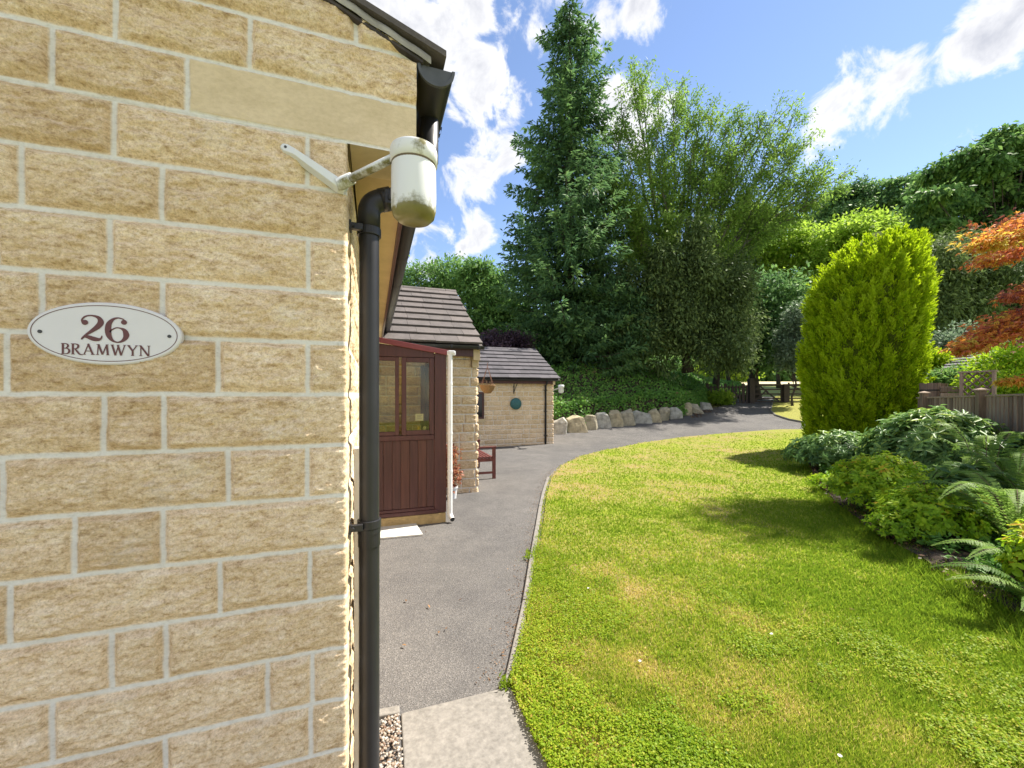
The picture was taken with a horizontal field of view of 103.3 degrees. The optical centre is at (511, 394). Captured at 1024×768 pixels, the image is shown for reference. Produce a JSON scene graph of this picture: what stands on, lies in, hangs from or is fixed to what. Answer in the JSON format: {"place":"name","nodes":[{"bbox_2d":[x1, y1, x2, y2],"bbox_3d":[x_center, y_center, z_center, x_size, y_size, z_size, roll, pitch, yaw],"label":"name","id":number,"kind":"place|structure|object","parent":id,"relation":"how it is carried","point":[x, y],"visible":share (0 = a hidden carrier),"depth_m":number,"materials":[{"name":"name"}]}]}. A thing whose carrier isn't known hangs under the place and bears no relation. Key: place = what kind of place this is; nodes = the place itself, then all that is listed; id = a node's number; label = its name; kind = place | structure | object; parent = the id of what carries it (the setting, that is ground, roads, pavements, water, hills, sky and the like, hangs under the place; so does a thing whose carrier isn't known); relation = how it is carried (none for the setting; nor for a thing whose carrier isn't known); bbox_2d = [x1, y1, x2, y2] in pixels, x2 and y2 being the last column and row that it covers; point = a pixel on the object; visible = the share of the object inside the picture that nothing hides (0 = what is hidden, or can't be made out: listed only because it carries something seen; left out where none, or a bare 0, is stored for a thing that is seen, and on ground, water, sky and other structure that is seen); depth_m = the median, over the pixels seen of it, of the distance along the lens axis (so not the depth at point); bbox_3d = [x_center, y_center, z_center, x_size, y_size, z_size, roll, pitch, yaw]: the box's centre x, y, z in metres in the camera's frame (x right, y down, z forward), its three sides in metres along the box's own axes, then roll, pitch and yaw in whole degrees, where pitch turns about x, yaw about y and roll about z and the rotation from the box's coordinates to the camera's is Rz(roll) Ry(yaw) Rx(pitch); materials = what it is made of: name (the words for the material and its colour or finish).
{"place":"outdoors","nodes":[
{"label":"outdoors","id":0,"kind":"place"},
{"bbox_2d":[380,397,802,767],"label":"driveway","id":1,"kind":"structure","parent":0,"point":[448,571],"depth_m":3.67,"materials":[{"name":"grey asphalt"}]},
{"bbox_2d":[380,713,403,767],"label":"gravel","id":2,"kind":"structure","parent":1,"relation":"on","point":[393,740],"depth_m":1.85,"materials":[{"name":"beige gravel"}]},
{"bbox_2d":[380,523,422,538],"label":"paving slab","id":3,"kind":"structure","parent":1,"relation":"on","point":[401,531],"depth_m":4.68,"materials":[{"name":"white stone"}]},
{"bbox_2d":[446,443,463,498],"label":"potted shrub","id":4,"kind":"object","parent":1,"relation":"on","point":[454,486],"visible":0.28,"depth_m":6.30,"materials":[{"name":"orange plant"}]},
{"bbox_2d":[401,687,548,767],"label":"concrete pad","id":5,"kind":"object","parent":1,"relation":"on","point":[490,729],"visible":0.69,"depth_m":1.89,"materials":[{"name":"beige concrete"}]},
{"bbox_2d":[477,439,496,478],"bbox_3d":[-0.790,1.209,8.444,0.585,0.860,1.314,0,0,-19],"label":"garden bench","id":6,"kind":"object","parent":1,"relation":"on","point":[484,457],"visible":0.36,"depth_m":7.91,"materials":[{"name":"brown wood"}]},
{"bbox_2d":[658,407,669,420],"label":"boulder","id":7,"kind":"object","parent":1,"relation":"on","point":[664,412],"visible":0.62,"depth_m":17.80,"materials":[{"name":"beige stone"}]},
{"bbox_2d":[770,395,802,422],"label":"island kerb","id":8,"kind":"structure","parent":1,"relation":"on","point":[773,413],"depth_m":18.45,"materials":[{"name":"concrete"}]},
{"bbox_2d":[553,365,738,419],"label":"bank","id":9,"kind":"structure","parent":0,"point":[613,389],"depth_m":18.28,"materials":[{"name":"green plant"}]},
{"bbox_2d":[402,251,469,310],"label":"broadleaf tree","id":10,"kind":"object","parent":9,"relation":"on","point":[435,271],"visible":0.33,"depth_m":26.04,"materials":[{"name":"green plant"}]},
{"bbox_2d":[445,253,546,355],"bbox_3d":[-0.416,-4.075,24.289,8.355,9.161,5.695,0,0,27],"label":"broadleaf tree","id":11,"kind":"object","parent":9,"relation":"on","point":[476,279],"visible":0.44,"depth_m":23.84,"materials":[{"name":"green plant"}]},
{"bbox_2d":[478,325,539,348],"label":"purple bush","id":12,"kind":"object","parent":9,"relation":"on","point":[491,338],"visible":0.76,"depth_m":18.09,"materials":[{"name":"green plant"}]},
{"bbox_2d":[490,0,666,377],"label":"cypress tree","id":13,"kind":"object","parent":9,"relation":"on","point":[570,238],"visible":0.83,"depth_m":19.74,"materials":[{"name":"green plant"}]},
{"bbox_2d":[523,256,671,364],"bbox_3d":[4.020,-3.975,20.473,7.496,6.702,4.630,0,0,-5],"label":"laurel bush","id":14,"kind":"object","parent":9,"relation":"on","point":[601,315],"visible":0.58,"depth_m":19.50,"materials":[{"name":"green plant"}]},
{"bbox_2d":[548,357,745,430],"bbox_3d":[11.252,-0.260,26.128,28.714,3.546,7.767,0,0,-38],"label":"ivy","id":15,"kind":"object","parent":9,"relation":"on","point":[681,395],"visible":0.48,"depth_m":18.67,"materials":[{"name":"green plant"}]},
{"bbox_2d":[594,205,775,384],"bbox_3d":[8.951,-5.048,21.095,10.337,9.239,5.511,0,0,0],"label":"yew tree","id":16,"kind":"object","parent":9,"relation":"on","point":[696,293],"visible":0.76,"depth_m":19.85,"materials":[{"name":"green plant"}]},
{"bbox_2d":[691,403,703,413],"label":"boulder","id":17,"kind":"object","parent":9,"relation":"on","point":[696,408],"visible":0.46,"depth_m":19.56,"materials":[{"name":"grey stone"}]},
{"bbox_2d":[707,387,738,405],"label":"shrub","id":18,"kind":"object","parent":9,"relation":"on","point":[722,398],"visible":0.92,"depth_m":22.24,"materials":[{"name":"green plant"}]},
{"bbox_2d":[706,383,747,402],"bbox_3d":[12.277,-0.065,23.186,2.390,1.200,0.067,0,0,0],"label":"picket fence","id":19,"kind":"object","parent":9,"relation":"on","point":[743,387],"visible":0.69,"depth_m":23.15,"materials":[{"name":"brown wood"}]},
{"bbox_2d":[712,268,780,391],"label":"broadleaf tree","id":20,"kind":"object","parent":9,"relation":"on","point":[716,382],"depth_m":25.23,"materials":[{"name":"green plant"}]},
{"bbox_2d":[701,200,800,380],"bbox_3d":[18.962,-8.729,35.885,12.012,16.482,8.960,0,0,7],"label":"broadleaf tree","id":21,"kind":"object","parent":9,"relation":"on","point":[759,258],"visible":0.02,"depth_m":34.38,"materials":[{"name":"green plant"}]},
{"bbox_2d":[743,261,817,399],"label":"broadleaf tree","id":22,"kind":"object","parent":9,"relation":"on","point":[781,290],"visible":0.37,"depth_m":24.30,"materials":[{"name":"green plant"}]},
{"bbox_2d":[526,385,799,648],"bbox_3d":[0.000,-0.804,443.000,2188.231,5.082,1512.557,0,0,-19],"label":"ground","id":23,"kind":"structure","parent":0,"point":[771,387],"depth_m":33.06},
{"bbox_2d":[0,0,484,767],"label":"stone bungalow","id":24,"kind":"object","parent":23,"relation":"on","point":[190,528],"visible":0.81,"depth_m":1.12,"materials":[{"name":"beige stone"}]},
{"bbox_2d":[27,302,183,364],"bbox_3d":[-1.043,-0.157,1.050,0.315,0.161,0.018,0,0,-19],"label":"house sign","id":25,"kind":"object","parent":24,"relation":"attached to","point":[99,333],"visible":1,"depth_m":1.04,"materials":[{"name":"ceramic"}]},
{"bbox_2d":[280,136,436,227],"bbox_3d":[-0.438,-0.607,1.177,0.470,0.257,0.129,0,0,16],"label":"wall lamp","id":26,"kind":"object","parent":24,"relation":"attached to","point":[411,161],"visible":1,"depth_m":1.09,"materials":[{"name":"white plastic"}]},
{"bbox_2d":[379,337,455,526],"bbox_3d":[-1.441,0.473,5.637,1.046,2.353,1.580,0,0,-19],"label":"porch","id":27,"kind":"object","parent":24,"relation":"attached to","point":[412,480],"visible":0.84,"depth_m":5.02,"materials":[{"name":"wood"}]},
{"bbox_2d":[379,357,398,435],"bbox_3d":[-1.513,0.020,4.898,0.282,0.950,0.052,0,0,-19],"label":"window","id":28,"kind":"structure","parent":27,"relation":"in","point":[396,359],"depth_m":4.91,"materials":[{"name":"brown wood"}]},
{"bbox_2d":[401,357,433,434],"bbox_3d":[-1.165,0.020,5.017,0.389,0.950,0.052,0,0,-19],"label":"window","id":29,"kind":"structure","parent":27,"relation":"in","point":[403,360],"depth_m":4.99,"materials":[{"name":"brown wood"}]},
{"bbox_2d":[415,414,422,420],"bbox_3d":[-1.148,0.281,5.027,0.097,0.088,0.002,0,0,-19],"label":"notice","id":30,"kind":"object","parent":27,"relation":"attached to","point":[418,417],"depth_m":5.03,"materials":[{"name":"paper"}]},
{"bbox_2d":[420,366,424,429],"bbox_3d":[-1.409,0.515,6.399,0.060,1.930,0.100,0,0,-19],"label":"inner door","id":31,"kind":"structure","parent":27,"relation":"in","point":[422,368],"depth_m":6.35,"materials":[{"name":"brown wood"}]},
{"bbox_2d":[380,705,399,719],"bbox_3d":[-0.627,1.640,2.027,0.128,0.120,0.053,0,0,-16],"label":"path edging","id":32,"kind":"object","parent":23,"relation":"on","point":[389,711],"visible":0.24,"depth_m":2.02,"materials":[{"name":"concrete"}]},
{"bbox_2d":[477,347,560,446],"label":"garage","id":33,"kind":"structure","parent":23,"relation":"on","point":[502,422],"depth_m":13.29,"materials":[{"name":"stone"}]},
{"bbox_2d":[477,392,484,422],"bbox_3d":[-1.118,0.399,12.766,0.556,0.965,0.120,0,0,-19],"label":"window","id":34,"kind":"structure","parent":33,"relation":"in","point":[480,395],"depth_m":12.77,"materials":[{"name":"black glass"}]},
{"bbox_2d":[510,398,521,409],"bbox_3d":[0.127,0.295,13.129,0.379,0.380,0.209,0,0,-19],"label":"wall plaque","id":35,"kind":"object","parent":33,"relation":"attached to","point":[515,403],"depth_m":13.05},
{"bbox_2d":[553,385,563,392],"bbox_3d":[1.506,-0.183,13.400,0.200,0.280,0.728,0,0,-19],"label":"wall lamp","id":36,"kind":"object","parent":33,"relation":"attached to","point":[560,388],"visible":1,"depth_m":13.08,"materials":[{"name":"white plastic"}]},
{"bbox_2d":[505,477,548,684],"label":"kerb","id":37,"kind":"structure","parent":23,"relation":"on","point":[519,627],"depth_m":3.25,"materials":[{"name":"concrete"}]},
{"bbox_2d":[553,417,566,433],"bbox_3d":[1.796,1.231,15.526,0.688,0.719,0.536,0,0,-1],"label":"boulder","id":38,"kind":"object","parent":23,"relation":"on","point":[560,426],"visible":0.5,"depth_m":15.33,"materials":[{"name":"grey stone"}]},
{"bbox_2d":[565,415,587,432],"bbox_3d":[2.485,1.180,15.822,0.901,0.788,0.567,0,0,2],"label":"boulder","id":39,"kind":"object","parent":23,"relation":"on","point":[576,424],"visible":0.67,"depth_m":15.63,"materials":[{"name":"beige stone"}]},
{"bbox_2d":[583,414,597,429],"bbox_3d":[3.100,1.113,16.279,0.591,0.698,0.618,0,0,-19],"label":"boulder","id":40,"kind":"object","parent":23,"relation":"on","point":[591,423],"visible":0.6,"depth_m":16.11,"materials":[{"name":"beige stone"}]},
{"bbox_2d":[595,412,611,427],"bbox_3d":[3.659,1.093,16.560,0.726,0.758,0.455,0,0,0],"label":"boulder","id":41,"kind":"object","parent":23,"relation":"on","point":[603,419],"visible":0.61,"depth_m":16.40,"materials":[{"name":"grey stone"}]},
{"bbox_2d":[608,410,623,426],"bbox_3d":[4.271,1.032,16.889,0.664,0.796,0.564,0,0,1],"label":"boulder","id":42,"kind":"object","parent":23,"relation":"on","point":[616,418],"visible":0.59,"depth_m":16.70,"materials":[{"name":"beige stone"}]},
{"bbox_2d":[621,408,635,425],"bbox_3d":[4.855,0.993,17.069,0.693,0.826,0.530,0,0,2],"label":"boulder","id":43,"kind":"object","parent":23,"relation":"on","point":[628,417],"visible":0.57,"depth_m":16.89,"materials":[{"name":"beige stone"}]},
{"bbox_2d":[633,410,652,423],"bbox_3d":[5.576,1.007,17.494,0.962,0.680,0.490,0,0,5],"label":"boulder","id":44,"kind":"object","parent":23,"relation":"on","point":[642,417],"visible":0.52,"depth_m":17.31,"materials":[{"name":"grey stone"}]},
{"bbox_2d":[648,408,661,422],"bbox_3d":[6.145,0.973,17.701,0.677,0.754,0.558,0,0,-10],"label":"boulder","id":45,"kind":"object","parent":23,"relation":"on","point":[655,415],"visible":0.54,"depth_m":17.52,"materials":[{"name":"beige stone"}]},
{"bbox_2d":[419,282,905,381],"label":"woodland","id":46,"kind":"object","parent":23,"relation":"on","point":[769,378],"visible":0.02,"depth_m":81.39,"materials":[{"name":"green plant"}]},
{"bbox_2d":[669,407,682,418],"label":"boulder","id":47,"kind":"object","parent":23,"relation":"on","point":[676,413],"visible":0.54,"depth_m":18.20,"materials":[{"name":"grey stone"}]},
{"bbox_2d":[684,402,691,415],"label":"boulder","id":48,"kind":"object","parent":23,"relation":"on","point":[688,406],"visible":0.56,"depth_m":19.08,"materials":[{"name":"beige stone"}]},
{"bbox_2d":[700,402,712,409],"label":"boulder","id":49,"kind":"object","parent":23,"relation":"on","point":[705,406],"visible":0.66,"depth_m":20.73,"materials":[{"name":"grey stone"}]},
{"bbox_2d":[570,54,867,283],"bbox_3d":[11.304,-10.809,22.577,16.876,15.838,4.924,0,0,-6],"label":"ash tree","id":50,"kind":"object","parent":23,"relation":"on","point":[724,182],"visible":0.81,"depth_m":21.75,"materials":[{"name":"green plant"}]},
{"bbox_2d":[747,378,754,402],"bbox_3d":[13.676,-0.131,23.200,0.275,1.632,0.275,0,0,0],"label":"gate post","id":51,"kind":"object","parent":23,"relation":"on","point":[751,389],"visible":0.73,"depth_m":23.06,"materials":[{"name":"brown wood"}]},
{"bbox_2d":[755,382,781,401],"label":"field gate","id":52,"kind":"structure","parent":51,"relation":"attached to","point":[768,393],"depth_m":23.18,"materials":[{"name":"brown wood"}]},
{"bbox_2d":[739,211,832,387],"bbox_3d":[23.988,-8.381,35.996,10.520,15.720,8.662,0,0,-19],"label":"broadleaf tree","id":53,"kind":"object","parent":23,"relation":"on","point":[786,252],"visible":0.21,"depth_m":34.12,"materials":[{"name":"green plant"}]},
{"bbox_2d":[787,173,896,255],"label":"broadleaf tree","id":54,"kind":"object","parent":23,"relation":"on","point":[842,205],"visible":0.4,"depth_m":40.59,"materials":[{"name":"green plant"}]},
{"bbox_2d":[786,203,913,300],"bbox_3d":[27.218,-7.843,33.127,10.636,15.175,7.998,0,0,-19],"label":"broadleaf tree","id":55,"kind":"object","parent":23,"relation":"on","point":[839,234],"visible":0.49,"depth_m":31.90,"materials":[{"name":"green plant"}]},
{"bbox_2d":[844,166,922,378],"bbox_3d":[38.616,-11.394,39.953,11.651,21.304,7.178,0,0,-1],"label":"broadleaf tree","id":56,"kind":"object","parent":23,"relation":"on","point":[886,196],"visible":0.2,"depth_m":38.77,"materials":[{"name":"green plant"}]},
{"bbox_2d":[891,120,1023,241],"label":"broadleaf tree","id":57,"kind":"object","parent":23,"relation":"on","point":[980,180],"visible":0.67,"depth_m":23.93,"materials":[{"name":"green plant"}]},
{"bbox_2d":[927,222,1023,347],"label":"yew tree","id":58,"kind":"object","parent":23,"relation":"on","point":[965,295],"visible":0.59,"depth_m":18.30,"materials":[{"name":"green plant"}]},
{"bbox_2d":[367,0,1023,314],"label":"sky","id":59,"kind":"structure","parent":0,"point":[896,85],"materials":[{"name":"blue"}]},
{"bbox_2d":[403,403,1011,688],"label":"leaf litter","id":60,"kind":"object","parent":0,"point":[922,555],"visible":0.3,"depth_m":3.79,"materials":[{"name":"brown plant"}]},
{"bbox_2d":[498,429,1023,767],"bbox_3d":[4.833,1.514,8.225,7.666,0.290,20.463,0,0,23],"label":"lawn","id":61,"kind":"structure","parent":0,"point":[753,438],"depth_m":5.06,"materials":[{"name":"green plant"}]},
{"bbox_2d":[509,525,1023,767],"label":"clover","id":62,"kind":"object","parent":61,"relation":"on","point":[643,748],"depth_m":2.08,"materials":[{"name":"green plant"}]},
{"bbox_2d":[741,382,799,384],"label":"hay field","id":63,"kind":"structure","parent":0,"point":[745,383],"depth_m":48.83,"materials":[{"name":"beige plant"}]},
{"bbox_2d":[694,365,720,378],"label":"field tree","id":64,"kind":"object","parent":63,"relation":"on","point":[701,371],"visible":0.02,"depth_m":59.72,"materials":[{"name":"green plant"}]},
{"bbox_2d":[705,366,773,381],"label":"field tree","id":65,"kind":"object","parent":63,"relation":"on","point":[738,375],"visible":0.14,"depth_m":53.85,"materials":[{"name":"green plant"}]},
{"bbox_2d":[771,387,804,420],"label":"grass island","id":66,"kind":"structure","parent":0,"point":[786,410],"depth_m":20.64,"materials":[{"name":"plant"}]},
{"bbox_2d":[782,384,788,401],"bbox_3d":[15.630,0.037,23.200,0.305,1.296,0.305,0,0,0],"label":"gate post","id":67,"kind":"object","parent":66,"relation":"on","point":[785,392],"visible":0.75,"depth_m":23.05,"materials":[{"name":"brown wood"}]},
{"bbox_2d":[788,382,802,401],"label":"field gate","id":68,"kind":"structure","parent":67,"relation":"attached to","point":[794,393],"depth_m":23.18,"materials":[{"name":"wood"}]},
{"bbox_2d":[767,300,807,405],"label":"broadleaf tree","id":69,"kind":"object","parent":66,"relation":"on","point":[786,346],"visible":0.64,"depth_m":21.37,"materials":[{"name":"green plant"}]},
{"bbox_2d":[808,462,1023,616],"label":"flower bed","id":70,"kind":"object","parent":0,"point":[936,556],"visible":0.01,"depth_m":3.84,"materials":[{"name":"soil"}]},
{"bbox_2d":[802,471,835,491],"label":"shrub","id":71,"kind":"object","parent":70,"relation":"on","point":[821,482],"visible":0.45,"depth_m":6.64,"materials":[{"name":"green plant"}]},
{"bbox_2d":[780,429,863,467],"bbox_3d":[6.786,1.178,8.466,1.989,0.937,2.016,0,0,-19],"label":"shrub","id":72,"kind":"object","parent":70,"relation":"on","point":[825,447],"visible":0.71,"depth_m":8.20,"materials":[{"name":"green plant"}]},
{"bbox_2d":[847,435,881,468],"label":"shrub","id":73,"kind":"object","parent":70,"relation":"on","point":[852,452],"visible":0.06,"depth_m":7.70,"materials":[{"name":"green plant"}]},
{"bbox_2d":[794,224,944,436],"bbox_3d":[9.904,-1.367,11.536,3.301,6.596,3.355,0,0,-19],"label":"golden conifer","id":74,"kind":"object","parent":70,"relation":"on","point":[864,348],"visible":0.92,"depth_m":10.63,"materials":[{"name":"green plant"}]},
{"bbox_2d":[825,450,947,511],"bbox_3d":[4.822,1.168,5.294,1.243,0.877,1.206,0,0,-41],"label":"shrub","id":75,"kind":"object","parent":70,"relation":"on","point":[860,479],"visible":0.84,"depth_m":5.10,"materials":[{"name":"green plant"}]},
{"bbox_2d":[861,509,942,543],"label":"shrub","id":76,"kind":"object","parent":70,"relation":"on","point":[899,532],"visible":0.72,"depth_m":4.21,"materials":[{"name":"green plant"}]},
{"bbox_2d":[818,461,1023,600],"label":"ground cover","id":77,"kind":"object","parent":70,"relation":"on","point":[987,560],"visible":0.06,"depth_m":3.91,"materials":[{"name":"green plant"}]},
{"bbox_2d":[919,383,947,398],"bbox_3d":[9.979,0.461,9.600,0.480,1.479,0.480,0,0,-19],"label":"timber tub","id":78,"kind":"object","parent":70,"relation":"on","point":[933,389],"visible":0.27,"depth_m":9.45,"materials":[{"name":"brown wood"}]},
{"bbox_2d":[855,404,1012,476],"bbox_3d":[6.927,0.888,6.656,1.850,1.474,1.888,0,0,10],"label":"shrub","id":79,"kind":"object","parent":70,"relation":"on","point":[900,432],"visible":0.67,"depth_m":6.34,"materials":[{"name":"green plant"}]},
{"bbox_2d":[864,479,1008,543],"bbox_3d":[4.563,1.262,4.349,1.187,0.680,1.018,0,0,18],"label":"shrub","id":80,"kind":"object","parent":70,"relation":"on","point":[945,519],"visible":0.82,"depth_m":4.13,"materials":[{"name":"green plant"}]},
{"bbox_2d":[914,361,969,392],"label":"garden shrub","id":81,"kind":"object","parent":70,"relation":"on","point":[950,372],"visible":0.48,"depth_m":10.22,"materials":[{"name":"green plant"}]},
{"bbox_2d":[924,347,964,370],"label":"garden shrub","id":82,"kind":"object","parent":70,"relation":"on","point":[943,359],"visible":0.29,"depth_m":11.90,"materials":[{"name":"green plant"}]},
{"bbox_2d":[940,387,958,397],"bbox_3d":[9.978,0.020,9.200,0.364,0.395,0.090,0,0,33],"label":"raised bed","id":83,"kind":"object","parent":70,"relation":"on","point":[946,389],"visible":0.34,"depth_m":9.19,"materials":[{"name":"brown wood"}]},
{"bbox_2d":[896,470,1023,550],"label":"fern","id":84,"kind":"object","parent":70,"relation":"on","point":[1009,501],"visible":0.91,"depth_m":3.89,"materials":[{"name":"green plant"}]},
{"bbox_2d":[911,457,1019,492],"bbox_3d":[5.524,1.155,5.044,0.943,0.800,1.076,0,0,39],"label":"fern","id":85,"kind":"object","parent":70,"relation":"on","point":[932,476],"visible":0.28,"depth_m":4.91,"materials":[{"name":"green plant"}]},
{"bbox_2d":[908,422,1023,474],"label":"fern","id":86,"kind":"object","parent":70,"relation":"on","point":[966,457],"visible":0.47,"depth_m":5.42,"materials":[{"name":"green plant"}]},
{"bbox_2d":[942,351,993,397],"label":"garden shed","id":87,"kind":"structure","parent":70,"relation":"on","point":[956,362],"depth_m":11.69,"materials":[{"name":"grey stone"}]},
{"bbox_2d":[929,319,1008,358],"bbox_3d":[15.211,-0.408,13.572,4.274,4.333,2.282,0,0,-19],"label":"garden shrub","id":88,"kind":"object","parent":70,"relation":"on","point":[943,338],"visible":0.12,"depth_m":13.45,"materials":[{"name":"green plant"}]},
{"bbox_2d":[916,388,1023,442],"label":"board fence","id":89,"kind":"object","parent":70,"relation":"on","point":[1005,409],"visible":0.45,"depth_m":6.57,"materials":[{"name":"wood"}]},
{"bbox_2d":[958,370,997,397],"bbox_3d":[9.357,0.410,8.150,0.070,1.780,0.586,0,0,-9],"label":"trellis panel","id":90,"kind":"object","parent":89,"relation":"attached to","point":[962,390],"visible":0.5,"depth_m":8.17,"materials":[{"name":"brown wood"}]},
{"bbox_2d":[923,462,1023,519],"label":"shrub","id":91,"kind":"object","parent":70,"relation":"on","point":[959,467],"visible":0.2,"depth_m":4.85,"materials":[{"name":"green plant"}]},
{"bbox_2d":[931,529,1019,559],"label":"fern","id":92,"kind":"object","parent":70,"relation":"on","point":[989,548],"visible":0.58,"depth_m":3.23,"materials":[{"name":"green plant"}]},
{"bbox_2d":[928,450,1023,498],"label":"fern","id":93,"kind":"object","parent":70,"relation":"on","point":[1017,459],"visible":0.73,"depth_m":4.62,"materials":[{"name":"green plant"}]},
{"bbox_2d":[930,561,1023,611],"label":"fern","id":94,"kind":"object","parent":70,"relation":"on","point":[1018,588],"visible":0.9,"depth_m":2.85,"materials":[{"name":"green plant"}]},
{"bbox_2d":[935,207,1023,389],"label":"red maple","id":95,"kind":"object","parent":70,"relation":"on","point":[1006,241],"visible":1,"depth_m":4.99,"materials":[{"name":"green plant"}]},
{"bbox_2d":[945,336,1023,397],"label":"garden shrub","id":96,"kind":"object","parent":70,"relation":"on","point":[1006,363],"visible":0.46,"depth_m":8.87,"materials":[{"name":"green plant"}]},
{"bbox_2d":[989,434,1023,488],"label":"shrub","id":97,"kind":"object","parent":70,"relation":"on","point":[1020,444],"visible":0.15,"depth_m":5.72,"materials":[{"name":"green plant"}]},
{"bbox_2d":[991,519,1023,583],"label":"shrub","id":98,"kind":"object","parent":70,"relation":"on","point":[1013,561],"visible":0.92,"depth_m":2.98,"materials":[{"name":"yellow plant"}]},
{"bbox_3d":[-0.595,-0.516,7.401,0.362,0.240,0.030,0,0,-19],"label":"basket bracket","id":99,"kind":"object","parent":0,"visible":0},
{"bbox_2d":[479,363,495,393],"bbox_3d":[-0.451,-0.303,7.450,0.304,0.568,0.301,0,0,-19],"label":"hanging basket","id":100,"kind":"object","parent":99,"relation":"hanging from","point":[488,389],"visible":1,"depth_m":7.37,"materials":[{"name":"brown wicker"}]}
]}

